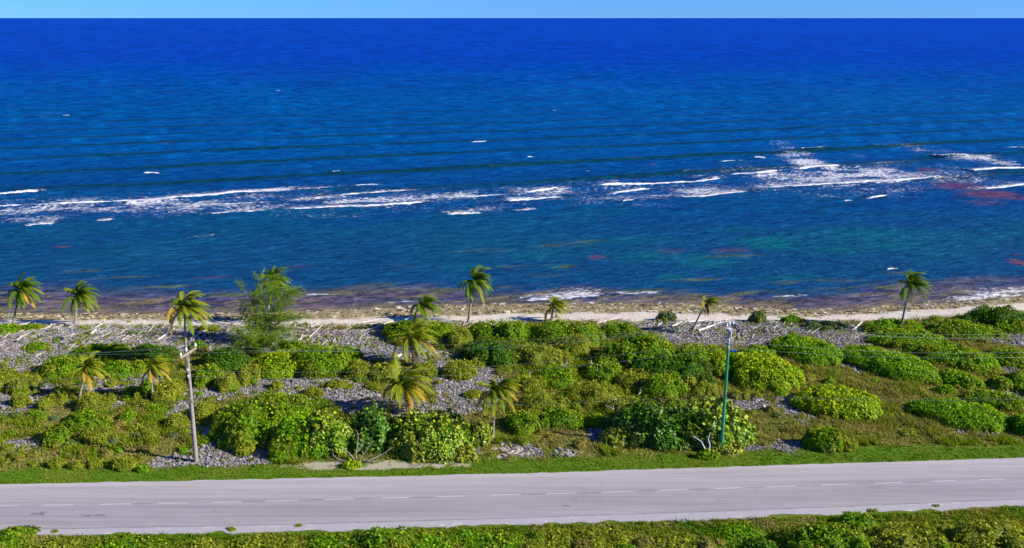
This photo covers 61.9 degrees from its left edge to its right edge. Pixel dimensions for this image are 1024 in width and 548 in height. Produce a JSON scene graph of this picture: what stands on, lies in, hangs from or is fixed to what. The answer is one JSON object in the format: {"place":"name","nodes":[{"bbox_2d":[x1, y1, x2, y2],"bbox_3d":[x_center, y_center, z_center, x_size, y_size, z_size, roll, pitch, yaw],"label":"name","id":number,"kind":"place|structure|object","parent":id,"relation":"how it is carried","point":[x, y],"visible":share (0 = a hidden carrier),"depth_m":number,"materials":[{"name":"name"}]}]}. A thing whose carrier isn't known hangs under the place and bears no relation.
{"place":"outdoors","nodes":[
{"label":"outdoors","id":0,"kind":"place"},
{"bbox_2d":[0,18,1023,315],"bbox_3d":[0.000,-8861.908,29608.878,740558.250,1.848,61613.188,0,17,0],"label":"sea","id":1,"kind":"structure","parent":0,"point":[342,164],"depth_m":228.35,"materials":[{"name":"liquid"}]},
{"bbox_2d":[0,457,1023,529],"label":"road","id":2,"kind":"structure","parent":0,"point":[481,496],"depth_m":67.23,"materials":[{"name":"asphalt"}]},
{"bbox_2d":[33,481,1012,528],"bbox_3d":[-0.200,17.784,65.845,89.823,0.004,4.156,-1,17,-2],"label":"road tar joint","id":3,"kind":"object","parent":2,"relation":"on","point":[40,513],"visible":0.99,"depth_m":64.77,"materials":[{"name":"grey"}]},
{"bbox_2d":[0,297,1023,547],"bbox_3d":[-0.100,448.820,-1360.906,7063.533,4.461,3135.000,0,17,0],"label":"ground","id":4,"kind":"structure","parent":0,"point":[388,463],"depth_m":75.12,"materials":[{"name":"plant"}]},
{"bbox_2d":[0,524,40,547],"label":"shrub","id":5,"kind":"object","parent":4,"relation":"on","point":[13,537],"visible":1,"depth_m":61.15,"materials":[{"name":"green plant"}]},
{"bbox_2d":[5,374,41,395],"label":"shrub","id":6,"kind":"object","parent":4,"relation":"on","point":[24,385],"visible":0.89,"depth_m":85.70,"materials":[{"name":"green plant"}]},
{"bbox_2d":[7,272,43,322],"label":"palm tree","id":7,"kind":"object","parent":4,"relation":"on","point":[22,296],"visible":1,"depth_m":103.03,"materials":[{"name":"green plant"}]},
{"bbox_2d":[39,425,70,447],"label":"shrub","id":8,"kind":"object","parent":4,"relation":"on","point":[57,434],"visible":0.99,"depth_m":75.08,"materials":[{"name":"green plant"}]},
{"bbox_2d":[33,354,84,380],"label":"shrub","id":9,"kind":"object","parent":4,"relation":"on","point":[57,366],"visible":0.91,"depth_m":89.36,"materials":[{"name":"green plant"}]},
{"bbox_2d":[33,535,84,547],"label":"shrub","id":10,"kind":"object","parent":4,"relation":"on","point":[68,541],"visible":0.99,"depth_m":60.49,"materials":[{"name":"green plant"}]},
{"bbox_2d":[61,280,99,323],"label":"palm tree","id":11,"kind":"object","parent":4,"relation":"on","point":[80,293],"visible":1,"depth_m":102.78,"materials":[{"name":"green plant"}]},
{"bbox_2d":[54,405,112,433],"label":"shrub","id":12,"kind":"object","parent":4,"relation":"on","point":[83,418],"visible":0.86,"depth_m":77.81,"materials":[{"name":"green plant"}]},
{"bbox_2d":[71,345,111,398],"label":"palm tree","id":13,"kind":"object","parent":4,"relation":"on","point":[89,363],"visible":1,"depth_m":83.01,"materials":[{"name":"green plant"}]},
{"bbox_2d":[73,391,111,412],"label":"shrub","id":14,"kind":"object","parent":4,"relation":"on","point":[87,399],"visible":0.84,"depth_m":81.37,"materials":[{"name":"green plant"}]},
{"bbox_2d":[78,425,109,444],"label":"shrub","id":15,"kind":"object","parent":4,"relation":"on","point":[100,434],"visible":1,"depth_m":75.45,"materials":[{"name":"green plant"}]},
{"bbox_2d":[60,341,134,360],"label":"shrub","id":16,"kind":"object","parent":4,"relation":"on","point":[111,349],"visible":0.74,"depth_m":93.90,"materials":[{"name":"green plant"}]},
{"bbox_2d":[98,360,132,378],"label":"shrub","id":17,"kind":"object","parent":4,"relation":"on","point":[120,368],"visible":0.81,"depth_m":89.08,"materials":[{"name":"green plant"}]},
{"bbox_2d":[82,532,170,547],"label":"shrub","id":18,"kind":"object","parent":4,"relation":"on","point":[129,540],"visible":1,"depth_m":60.65,"materials":[{"name":"green plant"}]},
{"bbox_2d":[126,343,178,360],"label":"shrub","id":19,"kind":"object","parent":4,"relation":"on","point":[166,351],"visible":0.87,"depth_m":93.86,"materials":[{"name":"green plant"}]},
{"bbox_2d":[135,355,171,401],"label":"palm tree","id":20,"kind":"object","parent":4,"relation":"on","point":[153,365],"visible":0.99,"depth_m":82.37,"materials":[{"name":"green plant"}]},
{"bbox_2d":[150,377,186,403],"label":"shrub","id":21,"kind":"object","parent":4,"relation":"on","point":[166,390],"visible":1,"depth_m":83.93,"materials":[{"name":"green plant"}]},
{"bbox_2d":[179,343,198,462],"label":"utility pole","id":22,"kind":"object","parent":4,"relation":"on","point":[193,427],"visible":1,"depth_m":70.58,"materials":[{"name":"grey wood"}]},
{"bbox_2d":[12,396,1022,410],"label":"telephone cable","id":23,"kind":"object","parent":22,"relation":"attached to","point":[554,403],"visible":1,"depth_m":71.54,"materials":[{"name":"rubber"}]},
{"bbox_2d":[166,290,212,369],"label":"palm tree","id":24,"kind":"object","parent":4,"relation":"on","point":[189,303],"visible":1,"depth_m":88.57,"materials":[{"name":"green plant"}]},
{"bbox_2d":[171,537,228,547],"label":"shrub","id":25,"kind":"object","parent":4,"relation":"on","point":[203,542],"visible":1,"depth_m":60.40,"materials":[{"name":"green plant"}]},
{"bbox_2d":[187,363,224,388],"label":"shrub","id":26,"kind":"object","parent":4,"relation":"on","point":[203,379],"visible":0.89,"depth_m":87.45,"materials":[{"name":"green plant"}]},
{"bbox_2d":[194,399,222,420],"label":"shrub","id":27,"kind":"object","parent":4,"relation":"on","point":[205,410],"visible":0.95,"depth_m":79.87,"materials":[{"name":"green plant"}]},
{"bbox_2d":[199,344,251,372],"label":"shrub","id":28,"kind":"object","parent":4,"relation":"on","point":[237,358],"visible":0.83,"depth_m":91.33,"materials":[{"name":"green plant"}]},
{"bbox_2d":[213,371,241,392],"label":"shrub","id":29,"kind":"object","parent":4,"relation":"on","point":[229,381],"visible":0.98,"depth_m":85.89,"materials":[{"name":"green plant"}]},
{"bbox_2d":[236,362,262,386],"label":"shrub","id":30,"kind":"object","parent":4,"relation":"on","point":[251,373],"visible":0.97,"depth_m":87.86,"materials":[{"name":"green plant"}]},
{"bbox_2d":[209,389,294,456],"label":"shrub","id":31,"kind":"object","parent":4,"relation":"on","point":[239,429],"visible":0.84,"depth_m":75.56,"materials":[{"name":"green plant"}]},
{"bbox_2d":[227,319,296,355],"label":"shrub","id":32,"kind":"object","parent":4,"relation":"on","point":[255,343],"visible":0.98,"depth_m":93.17,"materials":[{"name":"green plant"}]},
{"bbox_2d":[225,534,299,547],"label":"shrub","id":33,"kind":"object","parent":4,"relation":"on","point":[261,541],"visible":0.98,"depth_m":60.54,"materials":[{"name":"green plant"}]},
{"bbox_2d":[233,268,312,339],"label":"she oak","id":34,"kind":"object","parent":4,"relation":"on","point":[269,319],"visible":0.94,"depth_m":96.54,"materials":[{"name":"green plant"}]},
{"bbox_2d":[241,387,314,416],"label":"shrub","id":35,"kind":"object","parent":4,"relation":"on","point":[299,404],"visible":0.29,"depth_m":80.17,"materials":[{"name":"green plant"}]},
{"bbox_2d":[254,347,305,379],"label":"shrub","id":36,"kind":"object","parent":4,"relation":"on","point":[275,365],"visible":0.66,"depth_m":89.58,"materials":[{"name":"green plant"}]},
{"bbox_2d":[267,410,336,459],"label":"shrub","id":37,"kind":"object","parent":4,"relation":"on","point":[289,440],"visible":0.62,"depth_m":72.96,"materials":[{"name":"green plant"}]},
{"bbox_2d":[289,343,363,379],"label":"shrub","id":38,"kind":"object","parent":4,"relation":"on","point":[323,360],"visible":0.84,"depth_m":89.97,"materials":[{"name":"green plant"}]},
{"bbox_2d":[299,407,355,457],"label":"sea grape","id":39,"kind":"object","parent":4,"relation":"on","point":[338,434],"visible":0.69,"depth_m":73.16,"materials":[{"name":"green plant"}]},
{"bbox_2d":[297,531,368,547],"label":"shrub","id":40,"kind":"object","parent":4,"relation":"on","point":[331,540],"visible":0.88,"depth_m":60.77,"materials":[{"name":"green plant"}]},
{"bbox_2d":[343,359,372,382],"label":"shrub","id":41,"kind":"object","parent":4,"relation":"on","point":[356,368],"visible":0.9,"depth_m":88.69,"materials":[{"name":"green plant"}]},
{"bbox_2d":[345,398,395,455],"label":"shrub","id":42,"kind":"object","parent":4,"relation":"on","point":[372,424],"visible":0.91,"depth_m":74.04,"materials":[{"name":"green plant"}]},
{"bbox_2d":[368,361,399,383],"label":"shrub","id":43,"kind":"object","parent":4,"relation":"on","point":[380,370],"visible":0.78,"depth_m":88.34,"materials":[{"name":"green plant"}]},
{"bbox_2d":[359,525,419,547],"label":"shrub","id":44,"kind":"object","parent":4,"relation":"on","point":[398,537],"visible":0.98,"depth_m":60.22,"materials":[{"name":"green plant"}]},
{"bbox_2d":[381,319,424,346],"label":"shrub","id":45,"kind":"object","parent":4,"relation":"on","point":[397,327],"visible":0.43,"depth_m":99.59,"materials":[{"name":"green plant"}]},
{"bbox_2d":[379,352,434,414],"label":"palm tree","id":46,"kind":"object","parent":4,"relation":"on","point":[404,384],"visible":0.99,"depth_m":79.89,"materials":[{"name":"green plant"}]},
{"bbox_2d":[385,317,438,364],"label":"palm tree","id":47,"kind":"object","parent":4,"relation":"on","point":[414,333],"visible":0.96,"depth_m":90.45,"materials":[{"name":"green plant"}]},
{"bbox_2d":[410,294,443,322],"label":"palm tree","id":48,"kind":"object","parent":4,"relation":"on","point":[425,300],"visible":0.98,"depth_m":100.12,"materials":[{"name":"green plant"}]},
{"bbox_2d":[409,530,457,547],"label":"shrub","id":49,"kind":"object","parent":4,"relation":"on","point":[432,539],"visible":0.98,"depth_m":60.59,"materials":[{"name":"green plant"}]},
{"bbox_2d":[386,407,493,463],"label":"sea grape","id":50,"kind":"object","parent":4,"relation":"on","point":[438,434],"visible":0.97,"depth_m":73.02,"materials":[{"name":"green plant"}]},
{"bbox_2d":[424,320,456,340],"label":"shrub","id":51,"kind":"object","parent":4,"relation":"on","point":[443,329],"visible":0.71,"depth_m":100.14,"materials":[{"name":"green plant"}]},
{"bbox_2d":[441,359,477,380],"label":"shrub","id":52,"kind":"object","parent":4,"relation":"on","point":[459,370],"visible":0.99,"depth_m":88.94,"materials":[{"name":"green plant"}]},
{"bbox_2d":[447,326,472,352],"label":"shrub","id":53,"kind":"object","parent":4,"relation":"on","point":[460,337],"visible":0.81,"depth_m":96.60,"materials":[{"name":"green plant"}]},
{"bbox_2d":[459,265,493,322],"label":"palm tree","id":54,"kind":"object","parent":4,"relation":"on","point":[478,276],"visible":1,"depth_m":102.76,"materials":[{"name":"green plant"}]},
{"bbox_2d":[0,316,958,356],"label":"driftwood debris","id":55,"kind":"object","parent":4,"relation":"on","point":[628,319],"visible":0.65,"depth_m":102.31,"materials":[{"name":"grey wood"}]},
{"bbox_2d":[458,334,517,367],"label":"shrub","id":56,"kind":"object","parent":4,"relation":"on","point":[488,354],"visible":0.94,"depth_m":92.62,"materials":[{"name":"green plant"}]},
{"bbox_2d":[457,525,531,547],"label":"shrub","id":57,"kind":"object","parent":4,"relation":"on","point":[486,537],"visible":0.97,"depth_m":60.98,"materials":[{"name":"green plant"}]},
{"bbox_2d":[473,378,522,439],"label":"palm tree","id":58,"kind":"object","parent":4,"relation":"on","point":[499,390],"visible":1,"depth_m":73.95,"materials":[{"name":"green plant"}]},
{"bbox_2d":[462,318,534,343],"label":"shrub","id":59,"kind":"object","parent":4,"relation":"on","point":[519,330],"visible":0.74,"depth_m":98.91,"materials":[{"name":"green plant"}]},
{"bbox_2d":[0,315,1019,547],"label":"scrub","id":60,"kind":"object","parent":4,"relation":"on","point":[114,436],"visible":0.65,"depth_m":80.53,"materials":[{"name":"green plant"}]},
{"bbox_2d":[0,311,1023,547],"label":"grass","id":61,"kind":"structure","parent":4,"relation":"on","point":[895,421],"depth_m":76.36,"materials":[{"name":"plant"}]},
{"bbox_2d":[0,320,1023,468],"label":"coral rubble","id":62,"kind":"object","parent":4,"relation":"on","point":[686,334],"visible":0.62,"depth_m":91.87,"materials":[{"name":"stone"}]},
{"bbox_2d":[0,296,1023,323],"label":"beach stones","id":63,"kind":"object","parent":4,"relation":"on","point":[615,305],"visible":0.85,"depth_m":110.55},
{"bbox_2d":[504,410,540,435],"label":"shrub","id":64,"kind":"object","parent":4,"relation":"on","point":[522,422],"visible":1,"depth_m":77.56,"materials":[{"name":"green plant"}]},
{"bbox_2d":[36,499,1023,535],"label":"gravel shoulder","id":65,"kind":"object","parent":4,"relation":"on","point":[654,517],"visible":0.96,"depth_m":63.77},
{"bbox_2d":[513,374,547,391],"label":"shrub","id":66,"kind":"object","parent":4,"relation":"on","point":[532,382],"visible":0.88,"depth_m":86.22,"materials":[{"name":"green plant"}]},
{"bbox_2d":[507,341,572,367],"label":"shrub","id":67,"kind":"object","parent":4,"relation":"on","point":[535,354],"visible":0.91,"depth_m":92.02,"materials":[{"name":"green plant"}]},
{"bbox_2d":[512,390,571,413],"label":"shrub","id":68,"kind":"object","parent":4,"relation":"on","point":[549,401],"visible":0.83,"depth_m":81.14,"materials":[{"name":"green plant"}]},
{"bbox_2d":[533,527,574,547],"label":"shrub","id":69,"kind":"object","parent":4,"relation":"on","point":[557,538],"visible":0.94,"depth_m":61.12,"materials":[{"name":"green plant"}]},
{"bbox_2d":[532,363,577,389],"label":"shrub","id":70,"kind":"object","parent":4,"relation":"on","point":[556,376],"visible":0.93,"depth_m":87.46,"materials":[{"name":"green plant"}]},
{"bbox_2d":[539,406,588,429],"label":"shrub","id":71,"kind":"object","parent":4,"relation":"on","point":[567,418],"visible":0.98,"depth_m":78.47,"materials":[{"name":"green plant"}]},
{"bbox_2d":[530,314,606,346],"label":"shrub","id":72,"kind":"object","parent":4,"relation":"on","point":[555,330],"visible":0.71,"depth_m":98.35,"materials":[{"name":"green plant"}]},
{"bbox_2d":[551,332,595,356],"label":"shrub","id":73,"kind":"object","parent":4,"relation":"on","point":[580,346],"visible":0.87,"depth_m":95.09,"materials":[{"name":"green plant"}]},
{"bbox_2d":[559,379,624,407],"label":"shrub","id":74,"kind":"object","parent":4,"relation":"on","point":[590,391],"visible":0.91,"depth_m":83.22,"materials":[{"name":"green plant"}]},
{"bbox_2d":[579,355,622,382],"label":"shrub","id":75,"kind":"object","parent":4,"relation":"on","point":[607,370],"visible":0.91,"depth_m":88.71,"materials":[{"name":"green plant"}]},
{"bbox_2d":[572,525,636,547],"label":"shrub","id":76,"kind":"object","parent":4,"relation":"on","point":[615,537],"visible":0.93,"depth_m":61.34,"materials":[{"name":"green plant"}]},
{"bbox_2d":[596,320,642,337],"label":"shrub","id":77,"kind":"object","parent":4,"relation":"on","point":[609,329],"visible":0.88,"depth_m":100.47,"materials":[{"name":"green plant"}]},
{"bbox_2d":[613,366,652,388],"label":"shrub","id":78,"kind":"object","parent":4,"relation":"on","point":[628,378],"visible":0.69,"depth_m":86.44,"materials":[{"name":"green plant"}]},
{"bbox_2d":[595,329,677,368],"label":"shrub","id":79,"kind":"object","parent":4,"relation":"on","point":[634,345],"visible":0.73,"depth_m":91.77,"materials":[{"name":"green plant"}]},
{"bbox_2d":[598,394,696,450],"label":"sea grape","id":80,"kind":"object","parent":4,"relation":"on","point":[648,424],"visible":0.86,"depth_m":75.00,"materials":[{"name":"green plant"}]},
{"bbox_2d":[634,370,688,400],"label":"shrub","id":81,"kind":"object","parent":4,"relation":"on","point":[658,386],"visible":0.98,"depth_m":84.42,"materials":[{"name":"green plant"}]},
{"bbox_2d":[647,532,698,547],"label":"shrub","id":82,"kind":"object","parent":4,"relation":"on","point":[671,541],"visible":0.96,"depth_m":60.75,"materials":[{"name":"green plant"}]},
{"bbox_2d":[631,351,717,387],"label":"shrub","id":83,"kind":"object","parent":4,"relation":"on","point":[687,370],"visible":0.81,"depth_m":87.92,"materials":[{"name":"green plant"}]},
{"bbox_2d":[676,343,712,367],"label":"shrub","id":84,"kind":"object","parent":4,"relation":"on","point":[697,353],"visible":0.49,"depth_m":91.93,"materials":[{"name":"green plant"}]},
{"bbox_2d":[687,381,722,399],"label":"shrub","id":85,"kind":"object","parent":4,"relation":"on","point":[704,389],"visible":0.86,"depth_m":84.36,"materials":[{"name":"green plant"}]},
{"bbox_2d":[678,396,756,455],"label":"sea grape","id":86,"kind":"object","parent":4,"relation":"on","point":[739,429],"visible":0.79,"depth_m":74.38,"materials":[{"name":"green plant"}]},
{"bbox_2d":[703,344,732,377],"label":"shrub","id":87,"kind":"object","parent":4,"relation":"on","point":[718,360],"visible":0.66,"depth_m":90.50,"materials":[{"name":"green plant"}]},
{"bbox_2d":[720,321,733,446],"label":"utility pole","id":88,"kind":"object","parent":4,"relation":"on","point":[725,389],"visible":1,"depth_m":71.66,"materials":[{"name":"paint"}]},
{"bbox_2d":[713,522,768,543],"bbox_3d":[16.643,18.692,62.071,3.957,0.658,2.730,0,17,0],"label":"shrub","id":89,"kind":"object","parent":4,"relation":"on","point":[742,531],"visible":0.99,"depth_m":61.81,"materials":[{"name":"green plant"}]},
{"bbox_2d":[728,350,805,395],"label":"shrub","id":90,"kind":"object","parent":4,"relation":"on","point":[769,372],"visible":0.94,"depth_m":87.11,"materials":[{"name":"green plant"}]},
{"bbox_2d":[769,334,845,366],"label":"shrub","id":91,"kind":"object","parent":4,"relation":"on","point":[799,350],"visible":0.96,"depth_m":93.50,"materials":[{"name":"green plant"}]},
{"bbox_2d":[801,424,843,453],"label":"shrub","id":92,"kind":"object","parent":4,"relation":"on","point":[823,440],"visible":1,"depth_m":74.01,"materials":[{"name":"green plant"}]},
{"bbox_2d":[782,520,872,547],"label":"shrub","id":93,"kind":"object","parent":4,"relation":"on","point":[824,535],"visible":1,"depth_m":59.95,"materials":[{"name":"green plant"}]},
{"bbox_2d":[789,383,883,421],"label":"shrub","id":94,"kind":"object","parent":4,"relation":"on","point":[844,402],"visible":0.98,"depth_m":81.13,"materials":[{"name":"green plant"}]},
{"bbox_2d":[829,510,877,532],"bbox_3d":[25.194,18.079,62.680,3.678,1.433,1.900,0,17,0],"label":"shrub","id":95,"kind":"object","parent":4,"relation":"on","point":[858,521],"visible":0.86,"depth_m":62.44,"materials":[{"name":"green plant"}]},
{"bbox_2d":[839,344,942,384],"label":"shrub","id":96,"kind":"object","parent":4,"relation":"on","point":[891,364],"visible":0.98,"depth_m":90.07,"materials":[{"name":"green plant"}]},
{"bbox_2d":[861,318,925,334],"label":"shrub","id":97,"kind":"object","parent":4,"relation":"on","point":[875,326],"visible":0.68,"depth_m":101.77,"materials":[{"name":"green plant"}]},
{"bbox_2d":[865,325,957,347],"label":"shrub","id":98,"kind":"object","parent":4,"relation":"on","point":[892,339],"visible":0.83,"depth_m":97.78,"materials":[{"name":"green plant"}]},
{"bbox_2d":[863,520,963,547],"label":"shrub","id":99,"kind":"object","parent":4,"relation":"on","point":[913,535],"visible":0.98,"depth_m":60.42,"materials":[{"name":"green plant"}]},
{"bbox_2d":[898,270,935,325],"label":"palm tree","id":100,"kind":"object","parent":4,"relation":"on","point":[915,280],"visible":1,"depth_m":100.07,"materials":[{"name":"green plant"}]},
{"bbox_2d":[905,395,1010,432],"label":"shrub","id":101,"kind":"object","parent":4,"relation":"on","point":[962,415],"visible":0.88,"depth_m":78.93,"materials":[{"name":"green plant"}]},
{"bbox_2d":[915,344,1005,377],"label":"shrub","id":102,"kind":"object","parent":4,"relation":"on","point":[964,358],"visible":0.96,"depth_m":91.41,"materials":[{"name":"green plant"}]},
{"bbox_2d":[938,367,985,390],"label":"shrub","id":103,"kind":"object","parent":4,"relation":"on","point":[959,379],"visible":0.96,"depth_m":87.04,"materials":[{"name":"green plant"}]},
{"bbox_2d":[926,318,1009,340],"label":"shrub","id":104,"kind":"object","parent":4,"relation":"on","point":[954,326],"visible":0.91,"depth_m":100.07,"materials":[{"name":"green plant"}]},
{"bbox_2d":[949,514,1023,547],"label":"shrub","id":105,"kind":"object","parent":4,"relation":"on","point":[996,533],"visible":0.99,"depth_m":60.62,"materials":[{"name":"green plant"}]},
{"bbox_2d":[960,304,1023,325],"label":"shrub","id":106,"kind":"object","parent":4,"relation":"on","point":[985,314],"visible":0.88,"depth_m":103.08,"materials":[{"name":"green plant"}]},
{"bbox_2d":[960,388,1023,412],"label":"shrub","id":107,"kind":"object","parent":4,"relation":"on","point":[990,397],"visible":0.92,"depth_m":82.44,"materials":[{"name":"green plant"}]},
{"bbox_2d":[983,346,1023,369],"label":"shrub","id":108,"kind":"object","parent":4,"relation":"on","point":[1001,355],"visible":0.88,"depth_m":92.42,"materials":[{"name":"green plant"}]},
{"bbox_2d":[0,0,1023,17],"label":"sky","id":109,"kind":"structure","parent":0,"point":[8,8],"materials":[{"name":"blue"}]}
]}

